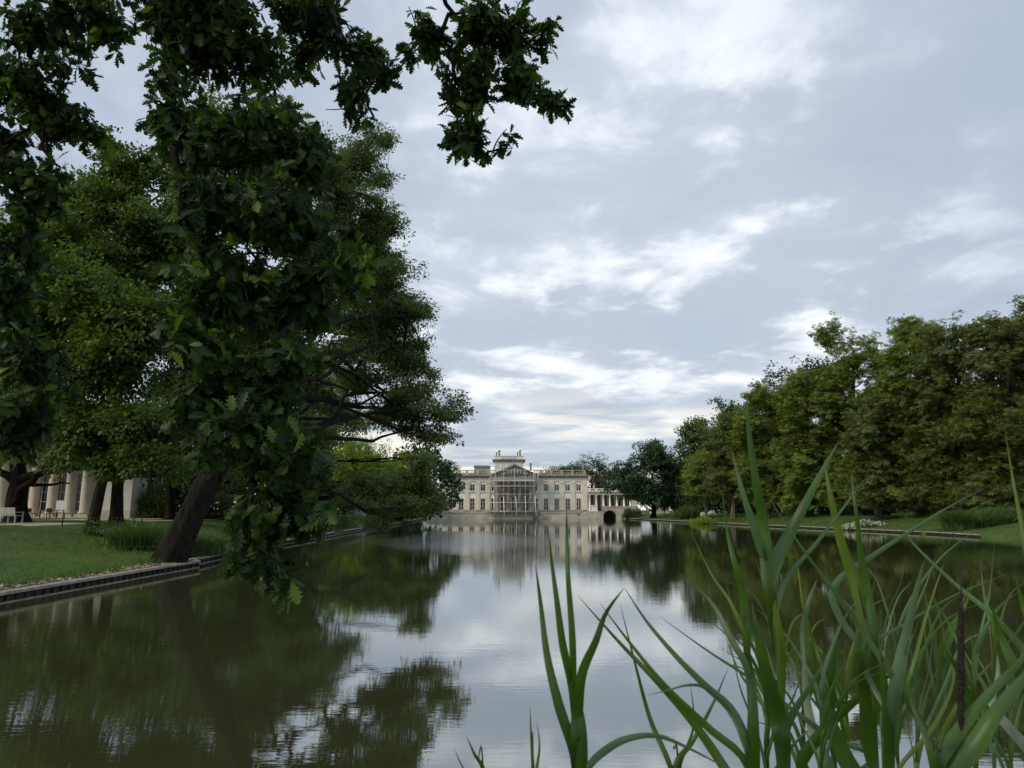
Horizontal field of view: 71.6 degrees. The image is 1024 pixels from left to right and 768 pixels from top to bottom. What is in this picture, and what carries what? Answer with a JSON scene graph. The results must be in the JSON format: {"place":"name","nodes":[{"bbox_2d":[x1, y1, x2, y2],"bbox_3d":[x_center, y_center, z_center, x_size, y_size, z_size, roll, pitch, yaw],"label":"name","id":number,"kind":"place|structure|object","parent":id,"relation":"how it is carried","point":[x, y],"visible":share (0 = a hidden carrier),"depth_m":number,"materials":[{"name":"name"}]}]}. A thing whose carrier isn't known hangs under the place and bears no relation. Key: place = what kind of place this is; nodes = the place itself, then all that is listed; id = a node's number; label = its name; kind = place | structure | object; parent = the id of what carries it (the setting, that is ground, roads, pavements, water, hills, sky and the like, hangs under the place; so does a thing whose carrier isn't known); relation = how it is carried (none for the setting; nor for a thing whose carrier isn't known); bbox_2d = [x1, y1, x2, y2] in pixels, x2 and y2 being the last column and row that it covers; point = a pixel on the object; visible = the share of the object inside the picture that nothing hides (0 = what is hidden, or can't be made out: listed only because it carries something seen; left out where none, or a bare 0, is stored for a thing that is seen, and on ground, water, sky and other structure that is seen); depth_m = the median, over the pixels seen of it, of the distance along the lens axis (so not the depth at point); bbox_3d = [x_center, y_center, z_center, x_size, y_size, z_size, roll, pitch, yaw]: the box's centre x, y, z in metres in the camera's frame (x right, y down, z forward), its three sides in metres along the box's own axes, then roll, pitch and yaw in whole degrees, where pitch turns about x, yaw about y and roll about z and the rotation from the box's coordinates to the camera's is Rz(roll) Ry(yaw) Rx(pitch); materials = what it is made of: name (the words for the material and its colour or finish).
{"place":"outdoors","nodes":[
{"label":"outdoors","id":0,"kind":"place"},
{"bbox_2d":[0,523,84,525],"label":"path","id":1,"kind":"structure","parent":0,"point":[32,524],"depth_m":41.87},
{"bbox_2d":[0,508,23,522],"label":"park bench","id":2,"kind":"object","parent":1,"relation":"on","point":[8,512],"visible":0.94,"depth_m":42.99,"materials":[{"name":"paint"}]},
{"bbox_2d":[0,554,164,586],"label":"lawn edge grass","id":3,"kind":"structure","parent":0,"point":[52,574],"depth_m":20.65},
{"bbox_2d":[54,518,217,520],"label":"paved forecourt","id":4,"kind":"structure","parent":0,"point":[138,519],"depth_m":56.84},
{"bbox_2d":[0,518,1023,767],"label":"water","id":5,"kind":"structure","parent":0,"point":[414,644],"depth_m":11.55,"materials":[{"name":"liquid"}]},
{"bbox_2d":[454,736,484,767],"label":"reed","id":6,"kind":"object","parent":5,"relation":"in","point":[479,761],"visible":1,"depth_m":1.39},
{"bbox_2d":[530,711,540,767],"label":"reed","id":7,"kind":"object","parent":5,"relation":"in","point":[532,752],"visible":1,"depth_m":1.35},
{"bbox_2d":[535,508,726,767],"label":"reed","id":8,"kind":"object","parent":5,"relation":"in","point":[574,732],"visible":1,"depth_m":1.06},
{"bbox_2d":[579,492,759,767],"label":"reed","id":9,"kind":"object","parent":5,"relation":"in","point":[749,736],"visible":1,"depth_m":1.23,"materials":[{"name":"plant"}]},
{"bbox_2d":[620,605,867,767],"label":"reed","id":10,"kind":"object","parent":5,"relation":"in","point":[678,761],"visible":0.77,"depth_m":1.51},
{"bbox_2d":[704,553,801,704],"bbox_3d":[0.673,1.583,1.877,0.292,2.234,0.186,3,-10,-17],"label":"reed","id":11,"kind":"object","parent":5,"relation":"in","point":[786,641],"visible":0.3,"depth_m":2.01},
{"bbox_2d":[726,583,816,767],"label":"reed","id":12,"kind":"object","parent":5,"relation":"in","point":[765,752],"visible":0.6,"depth_m":1.63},
{"bbox_2d":[726,618,847,765],"bbox_3d":[0.737,1.640,1.685,0.304,2.055,0.204,2,-10,-12],"label":"reed","id":13,"kind":"object","parent":5,"relation":"in","point":[802,741],"visible":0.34,"depth_m":1.79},
{"bbox_2d":[731,390,865,767],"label":"reed","id":14,"kind":"object","parent":5,"relation":"in","point":[780,719],"visible":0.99,"depth_m":1.32,"materials":[{"name":"plant"}]},
{"bbox_2d":[754,604,886,767],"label":"reed","id":15,"kind":"object","parent":5,"relation":"in","point":[822,761],"visible":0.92,"depth_m":1.37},
{"bbox_2d":[767,561,888,741],"bbox_3d":[0.969,1.621,1.995,0.470,2.200,0.211,2,-10,-10],"label":"reed","id":16,"kind":"object","parent":5,"relation":"in","point":[844,721],"visible":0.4,"depth_m":2.08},
{"bbox_2d":[796,559,888,767],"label":"reed","id":17,"kind":"object","parent":5,"relation":"in","point":[805,754],"visible":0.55,"depth_m":1.53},
{"bbox_2d":[811,557,917,767],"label":"reed","id":18,"kind":"object","parent":5,"relation":"in","point":[883,643],"visible":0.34,"depth_m":1.63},
{"bbox_2d":[768,461,983,767],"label":"reed","id":19,"kind":"object","parent":5,"relation":"in","point":[865,621],"visible":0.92,"depth_m":1.44,"materials":[{"name":"plant"}]},
{"bbox_2d":[823,528,995,766],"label":"reed","id":20,"kind":"object","parent":5,"relation":"in","point":[895,634],"visible":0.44,"depth_m":2.02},
{"bbox_2d":[860,591,968,767],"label":"reed","id":21,"kind":"object","parent":5,"relation":"in","point":[918,752],"visible":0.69,"depth_m":1.80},
{"bbox_2d":[862,559,1012,767],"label":"reed","id":22,"kind":"object","parent":5,"relation":"in","point":[891,699],"visible":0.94,"depth_m":1.34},
{"bbox_2d":[923,579,996,741],"bbox_3d":[1.316,1.642,1.971,0.190,2.152,0.171,-2,-10,10],"label":"reed","id":23,"kind":"object","parent":5,"relation":"in","point":[940,663],"visible":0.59,"depth_m":2.08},
{"bbox_2d":[956,560,964,743],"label":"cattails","id":24,"kind":"object","parent":5,"relation":"in","point":[960,679],"visible":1,"depth_m":1.12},
{"bbox_2d":[899,430,1023,752],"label":"reed","id":25,"kind":"object","parent":5,"relation":"in","point":[1012,731],"visible":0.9,"depth_m":1.22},
{"bbox_2d":[900,654,1023,767],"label":"reed","id":26,"kind":"object","parent":5,"relation":"in","point":[948,751],"visible":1,"depth_m":1.09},
{"bbox_2d":[920,548,1018,767],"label":"reed","id":27,"kind":"object","parent":5,"relation":"in","point":[970,697],"visible":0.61,"depth_m":1.41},
{"bbox_2d":[964,568,1023,767],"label":"reed","id":28,"kind":"object","parent":5,"relation":"in","point":[993,640],"visible":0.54,"depth_m":1.91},
{"bbox_2d":[977,653,1023,767],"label":"reed","id":29,"kind":"object","parent":5,"relation":"in","point":[1009,759],"visible":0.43,"depth_m":1.60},
{"bbox_2d":[0,510,1023,581],"bbox_3d":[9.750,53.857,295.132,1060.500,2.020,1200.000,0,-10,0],"label":"ground","id":30,"kind":"structure","parent":0,"point":[210,524],"depth_m":37.17,"materials":[{"name":"green plant"}]},
{"bbox_2d":[0,208,92,521],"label":"forked tree","id":31,"kind":"object","parent":30,"relation":"on","point":[20,479],"visible":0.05,"depth_m":45.59,"materials":[{"name":"green plant"}]},
{"bbox_2d":[55,501,66,517],"bbox_3d":[-38.650,10.771,60.854,0.900,1.550,0.060,0,-10,0],"label":"notice board","id":32,"kind":"object","parent":30,"relation":"on","point":[61,506],"visible":0.71,"depth_m":60.88,"materials":[{"name":"white paint"}]},
{"bbox_2d":[0,401,146,517],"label":"white building","id":33,"kind":"structure","parent":30,"relation":"on","point":[76,493],"depth_m":63.21,"materials":[{"name":"stone"}]},
{"bbox_2d":[38,475,48,509],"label":"window","id":34,"kind":"structure","parent":33,"relation":"in","point":[44,490],"depth_m":67.15,"materials":[{"name":"grey glass"}]},
{"bbox_2d":[58,473,66,500],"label":"window","id":35,"kind":"structure","parent":33,"relation":"in","point":[61,495],"depth_m":67.25,"materials":[{"name":"grey glass"}]},
{"bbox_2d":[74,473,82,510],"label":"window","id":36,"kind":"structure","parent":33,"relation":"in","point":[79,479],"depth_m":67.20,"materials":[{"name":"grey glass"}]},
{"bbox_2d":[0,525,156,586],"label":"lawn grass","id":37,"kind":"structure","parent":30,"relation":"on","point":[130,562],"depth_m":27.37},
{"bbox_2d":[0,560,190,590],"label":"soil strip","id":38,"kind":"object","parent":30,"relation":"on","point":[81,577],"visible":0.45,"depth_m":20.70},
{"bbox_2d":[0,558,193,589],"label":"wood chips","id":39,"kind":"object","parent":38,"relation":"on","point":[11,586],"visible":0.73,"depth_m":20.65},
{"bbox_2d":[0,559,200,603],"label":"pond edging","id":40,"kind":"object","parent":30,"relation":"on","point":[18,594],"visible":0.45,"depth_m":20.17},
{"bbox_2d":[6,239,207,534],"bbox_3d":[-22.180,0.008,38.734,12.626,16.216,9.402,0,-10,0],"label":"park tree","id":41,"kind":"object","parent":30,"relation":"on","point":[110,354],"visible":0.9,"depth_m":37.29,"materials":[{"name":"green plant"}]},
{"bbox_2d":[76,515,151,536],"bbox_3d":[-20.291,7.588,36.912,4.419,1.799,2.616,-2,-10,11],"label":"ground cover plant","id":42,"kind":"object","parent":30,"relation":"on","point":[92,529],"visible":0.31,"depth_m":36.64,"materials":[{"name":"green plant"}]},
{"bbox_2d":[88,519,169,546],"bbox_3d":[-16.580,6.641,31.857,4.483,1.183,4.743,4,-11,-23],"label":"waterside plant clump","id":43,"kind":"object","parent":30,"relation":"on","point":[128,535],"visible":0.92,"depth_m":30.87,"materials":[{"name":"green plant"}]},
{"bbox_2d":[0,120,264,525],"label":"park tree","id":44,"kind":"object","parent":30,"relation":"on","point":[119,209],"visible":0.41,"depth_m":46.75,"materials":[{"name":"green plant"}]},
{"bbox_2d":[52,287,265,519],"bbox_3d":[-33.371,1.263,63.087,29.702,21.247,14.198,0,-10,0],"label":"park tree","id":45,"kind":"object","parent":30,"relation":"on","point":[171,508],"visible":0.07,"depth_m":60.16,"materials":[{"name":"green plant"}]},
{"bbox_2d":[144,528,230,556],"bbox_3d":[-13.715,7.001,31.653,3.803,1.104,8.215,2,-10,-12],"label":"waterside plant clump","id":46,"kind":"object","parent":30,"relation":"on","point":[208,543],"visible":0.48,"depth_m":30.17,"materials":[{"name":"green plant"}]},
{"bbox_2d":[135,480,253,519],"bbox_3d":[-26.503,11.080,66.447,15.939,4.243,7.275,0,-10,0],"label":"green shrub","id":47,"kind":"object","parent":30,"relation":"on","point":[153,510],"visible":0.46,"depth_m":64.51,"materials":[{"name":"green plant"}]},
{"bbox_2d":[35,517,404,556],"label":"bank grass","id":48,"kind":"structure","parent":30,"relation":"on","point":[133,548],"depth_m":31.35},
{"bbox_2d":[192,365,376,505],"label":"park tree","id":49,"kind":"object","parent":30,"relation":"on","point":[319,388],"visible":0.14,"depth_m":71.51,"materials":[{"name":"green plant"}]},
{"bbox_2d":[0,0,576,614],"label":"oak tree","id":50,"kind":"object","parent":30,"relation":"on","point":[256,136],"visible":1,"depth_m":4.60,"materials":[{"name":"green plant"}]},
{"bbox_2d":[189,518,422,563],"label":"pond edging","id":51,"kind":"object","parent":30,"relation":"on","point":[204,559],"visible":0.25,"depth_m":46.16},
{"bbox_2d":[146,425,468,519],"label":"wood","id":52,"kind":"object","parent":30,"relation":"on","point":[445,478],"visible":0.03,"depth_m":111.25,"materials":[{"name":"green plant"}]},
{"bbox_2d":[151,82,478,562],"bbox_3d":[-8.745,-4.709,36.420,11.323,26.472,19.536,-3,-10,17],"label":"leaning tree","id":53,"kind":"object","parent":30,"relation":"on","point":[377,333],"visible":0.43,"depth_m":38.61,"materials":[{"name":"green plant"}]},
{"bbox_2d":[309,507,363,530],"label":"green shrub","id":54,"kind":"object","parent":30,"relation":"on","point":[349,521],"visible":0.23,"depth_m":72.71,"materials":[{"name":"green plant"}]},
{"bbox_2d":[262,409,453,536],"bbox_3d":[-11.822,6.188,50.362,14.721,9.503,8.807,-4,-11,21],"label":"branched tree","id":55,"kind":"object","parent":30,"relation":"on","point":[393,488],"visible":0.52,"depth_m":48.85,"materials":[{"name":"green plant"}]},
{"bbox_2d":[346,507,370,515],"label":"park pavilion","id":56,"kind":"structure","parent":30,"relation":"on","point":[358,513],"depth_m":108.27,"materials":[{"name":"grey stone"}]},
{"bbox_2d":[323,433,414,516],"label":"lime tree","id":57,"kind":"object","parent":30,"relation":"on","point":[339,475],"visible":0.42,"depth_m":96.16,"materials":[{"name":"green plant"}]},
{"bbox_2d":[445,459,460,472],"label":"distant tree","id":58,"kind":"object","parent":30,"relation":"on","point":[451,463],"visible":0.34,"depth_m":213.17,"materials":[{"name":"green plant"}]},
{"bbox_2d":[178,480,815,512],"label":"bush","id":59,"kind":"object","parent":30,"relation":"on","point":[593,489],"depth_m":264.76,"materials":[{"name":"green plant"}]},
{"bbox_2d":[427,456,602,518],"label":"palace","id":60,"kind":"structure","parent":30,"relation":"on","point":[559,492],"depth_m":173.50,"materials":[{"name":"stone"}]},
{"bbox_2d":[459,498,463,509],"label":"window","id":61,"kind":"structure","parent":60,"relation":"in","point":[460,503],"depth_m":173.42,"materials":[{"name":"grey glass"}]},
{"bbox_2d":[470,498,473,509],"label":"window","id":62,"kind":"structure","parent":60,"relation":"in","point":[471,499],"depth_m":173.44,"materials":[{"name":"grey glass"}]},
{"bbox_2d":[470,484,474,490],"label":"window","id":63,"kind":"structure","parent":60,"relation":"in","point":[472,486],"depth_m":174.10,"materials":[{"name":"grey glass"}]},
{"bbox_2d":[480,498,484,509],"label":"window","id":64,"kind":"structure","parent":60,"relation":"in","point":[482,499],"depth_m":173.42,"materials":[{"name":"grey glass"}]},
{"bbox_2d":[500,496,505,510],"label":"window","id":65,"kind":"structure","parent":60,"relation":"in","point":[501,499],"depth_m":173.40,"materials":[{"name":"grey glass"}]},
{"bbox_2d":[500,482,506,489],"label":"window","id":66,"kind":"structure","parent":60,"relation":"in","point":[501,484],"depth_m":174.14,"materials":[{"name":"grey glass"}]},
{"bbox_2d":[489,462,539,514],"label":"scaffolding","id":67,"kind":"object","parent":60,"relation":"on","point":[514,502],"visible":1,"depth_m":169.35,"materials":[{"name":"metal"}]},
{"bbox_2d":[511,496,517,510],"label":"window","id":68,"kind":"structure","parent":60,"relation":"in","point":[512,499],"depth_m":173.38,"materials":[{"name":"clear glass"}]},
{"bbox_2d":[511,482,517,489],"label":"window","id":69,"kind":"structure","parent":60,"relation":"in","point":[512,484],"depth_m":174.14,"materials":[{"name":"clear glass"}]},
{"bbox_2d":[522,496,528,510],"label":"window","id":70,"kind":"structure","parent":60,"relation":"in","point":[527,499],"depth_m":173.42,"materials":[{"name":"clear glass"}]},
{"bbox_2d":[522,482,528,489],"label":"window","id":71,"kind":"structure","parent":60,"relation":"in","point":[525,484],"depth_m":174.14,"materials":[{"name":"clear glass"}]},
{"bbox_2d":[544,498,547,509],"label":"window","id":72,"kind":"structure","parent":60,"relation":"in","point":[545,499],"depth_m":173.44,"materials":[{"name":"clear glass"}]},
{"bbox_2d":[554,484,558,490],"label":"window","id":73,"kind":"structure","parent":60,"relation":"in","point":[556,486],"depth_m":174.10,"materials":[{"name":"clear glass"}]},
{"bbox_2d":[554,498,558,509],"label":"window","id":74,"kind":"structure","parent":60,"relation":"in","point":[556,500],"depth_m":173.46,"materials":[{"name":"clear glass"}]},
{"bbox_2d":[565,484,569,490],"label":"window","id":75,"kind":"structure","parent":60,"relation":"in","point":[567,486],"depth_m":174.10,"materials":[{"name":"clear glass"}]},
{"bbox_2d":[565,498,569,509],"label":"window","id":76,"kind":"structure","parent":60,"relation":"in","point":[567,500],"depth_m":173.46,"materials":[{"name":"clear glass"}]},
{"bbox_2d":[576,484,580,490],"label":"window","id":77,"kind":"structure","parent":60,"relation":"in","point":[578,486],"depth_m":174.10,"materials":[{"name":"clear glass"}]},
{"bbox_2d":[576,498,580,509],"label":"window","id":78,"kind":"structure","parent":60,"relation":"in","point":[578,500],"depth_m":173.42,"materials":[{"name":"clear glass"}]},
{"bbox_2d":[591,505,597,510],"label":"stone pedestal","id":79,"kind":"object","parent":60,"relation":"on","point":[594,507],"visible":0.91,"depth_m":169.91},
{"bbox_2d":[540,461,574,472],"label":"distant tree","id":80,"kind":"object","parent":30,"relation":"on","point":[563,467],"visible":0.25,"depth_m":247.84,"materials":[{"name":"green plant"}]},
{"bbox_2d":[565,451,610,487],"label":"distant tree","id":81,"kind":"object","parent":30,"relation":"on","point":[595,464],"visible":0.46,"depth_m":220.37,"materials":[{"name":"green plant"}]},
{"bbox_2d":[587,472,607,491],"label":"copper tree","id":82,"kind":"object","parent":30,"relation":"on","point":[596,481],"visible":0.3,"depth_m":193.66,"materials":[{"name":"brown plant"}]},
{"bbox_2d":[587,488,637,517],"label":"colonnade bridge","id":83,"kind":"structure","parent":30,"relation":"on","point":[603,501],"depth_m":172.01,"materials":[{"name":"stone"}]},
{"bbox_2d":[621,507,641,518],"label":"dark shrub","id":84,"kind":"object","parent":30,"relation":"on","point":[629,513],"visible":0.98,"depth_m":161.46,"materials":[{"name":"green plant"}]},
{"bbox_2d":[599,438,691,517],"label":"round tree","id":85,"kind":"object","parent":30,"relation":"on","point":[637,484],"visible":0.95,"depth_m":149.61,"materials":[{"name":"green plant"}]},
{"bbox_2d":[650,504,668,513],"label":"park pavilion","id":86,"kind":"structure","parent":30,"relation":"on","point":[659,510],"depth_m":183.07,"materials":[{"name":"grey stone"}]},
{"bbox_2d":[666,504,702,518],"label":"green shrub","id":87,"kind":"object","parent":30,"relation":"on","point":[681,513],"visible":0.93,"depth_m":129.10,"materials":[{"name":"green plant"}]},
{"bbox_2d":[668,415,711,512],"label":"green tree","id":88,"kind":"object","parent":30,"relation":"on","point":[694,444],"visible":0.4,"depth_m":145.42,"materials":[{"name":"green plant"}]},
{"bbox_2d":[688,516,715,523],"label":"green shrub","id":89,"kind":"object","parent":30,"relation":"on","point":[699,520],"visible":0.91,"depth_m":107.99,"materials":[{"name":"green plant"}]},
{"bbox_2d":[678,448,730,517],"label":"chestnut tree","id":90,"kind":"object","parent":30,"relation":"on","point":[694,470],"visible":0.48,"depth_m":122.80,"materials":[{"name":"green plant"}]},
{"bbox_2d":[707,510,715,521],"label":"flowering shrub","id":91,"kind":"object","parent":30,"relation":"on","point":[710,513],"visible":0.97,"depth_m":110.00,"materials":[{"name":"white plant"}]},
{"bbox_2d":[688,386,767,513],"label":"green tree","id":92,"kind":"object","parent":30,"relation":"on","point":[721,408],"visible":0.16,"depth_m":138.49,"materials":[{"name":"green plant"}]},
{"bbox_2d":[699,410,759,518],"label":"chestnut tree","id":93,"kind":"object","parent":30,"relation":"on","point":[719,446],"visible":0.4,"depth_m":115.26,"materials":[{"name":"green plant"}]},
{"bbox_2d":[721,378,791,517],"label":"chestnut tree","id":94,"kind":"object","parent":30,"relation":"on","point":[766,428],"visible":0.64,"depth_m":106.22,"materials":[{"name":"green plant"}]},
{"bbox_2d":[628,518,920,533],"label":"pond edging","id":95,"kind":"object","parent":30,"relation":"on","point":[882,530],"visible":0.35,"depth_m":82.31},
{"bbox_2d":[742,354,846,514],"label":"green tree","id":96,"kind":"object","parent":30,"relation":"on","point":[805,368],"visible":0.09,"depth_m":117.23,"materials":[{"name":"green plant"}]},
{"bbox_2d":[766,366,856,516],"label":"chestnut tree","id":97,"kind":"object","parent":30,"relation":"on","point":[794,462],"visible":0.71,"depth_m":98.55,"materials":[{"name":"green plant"}]},
{"bbox_2d":[645,513,1023,535],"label":"bank grass","id":98,"kind":"structure","parent":30,"relation":"on","point":[842,520],"depth_m":82.07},
{"bbox_2d":[671,443,1022,515],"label":"wood","id":99,"kind":"object","parent":30,"relation":"on","point":[739,507],"visible":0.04,"depth_m":141.64,"materials":[{"name":"green plant"}]},
{"bbox_2d":[804,311,891,515],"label":"chestnut tree","id":100,"kind":"object","parent":30,"relation":"on","point":[847,367],"visible":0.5,"depth_m":97.41,"materials":[{"name":"green plant"}]},
{"bbox_2d":[841,517,890,530],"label":"flower bed","id":101,"kind":"object","parent":30,"relation":"on","point":[862,522],"visible":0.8,"depth_m":74.27,"materials":[{"name":"white plant"}]},
{"bbox_2d":[828,377,931,518],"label":"chestnut tree","id":102,"kind":"object","parent":30,"relation":"on","point":[866,440],"visible":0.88,"depth_m":81.82,"materials":[{"name":"green plant"}]},
{"bbox_2d":[861,312,963,517],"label":"chestnut tree","id":103,"kind":"object","parent":30,"relation":"on","point":[897,359],"visible":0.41,"depth_m":82.77,"materials":[{"name":"green plant"}]},
{"bbox_2d":[924,531,980,536],"bbox_3d":[37.261,12.961,60.088,0.371,0.740,7.956,0,-10,1],"label":"pond edging","id":104,"kind":"object","parent":30,"relation":"on","point":[953,534],"visible":0.44,"depth_m":59.89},
{"bbox_2d":[895,310,1023,512],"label":"chestnut tree","id":105,"kind":"object","parent":30,"relation":"on","point":[929,403],"visible":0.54,"depth_m":77.94,"materials":[{"name":"green plant"}]},
{"bbox_2d":[927,506,1023,529],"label":"grass clump","id":106,"kind":"object","parent":30,"relation":"on","point":[974,519],"visible":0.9,"depth_m":62.63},
{"bbox_2d":[940,295,1023,514],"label":"chestnut tree","id":107,"kind":"object","parent":30,"relation":"on","point":[978,405],"visible":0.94,"depth_m":71.89,"materials":[{"name":"green plant"}]},
{"bbox_2d":[0,0,1023,509],"label":"sky","id":108,"kind":"structure","parent":0,"point":[725,178],"materials":[{"name":"white"}]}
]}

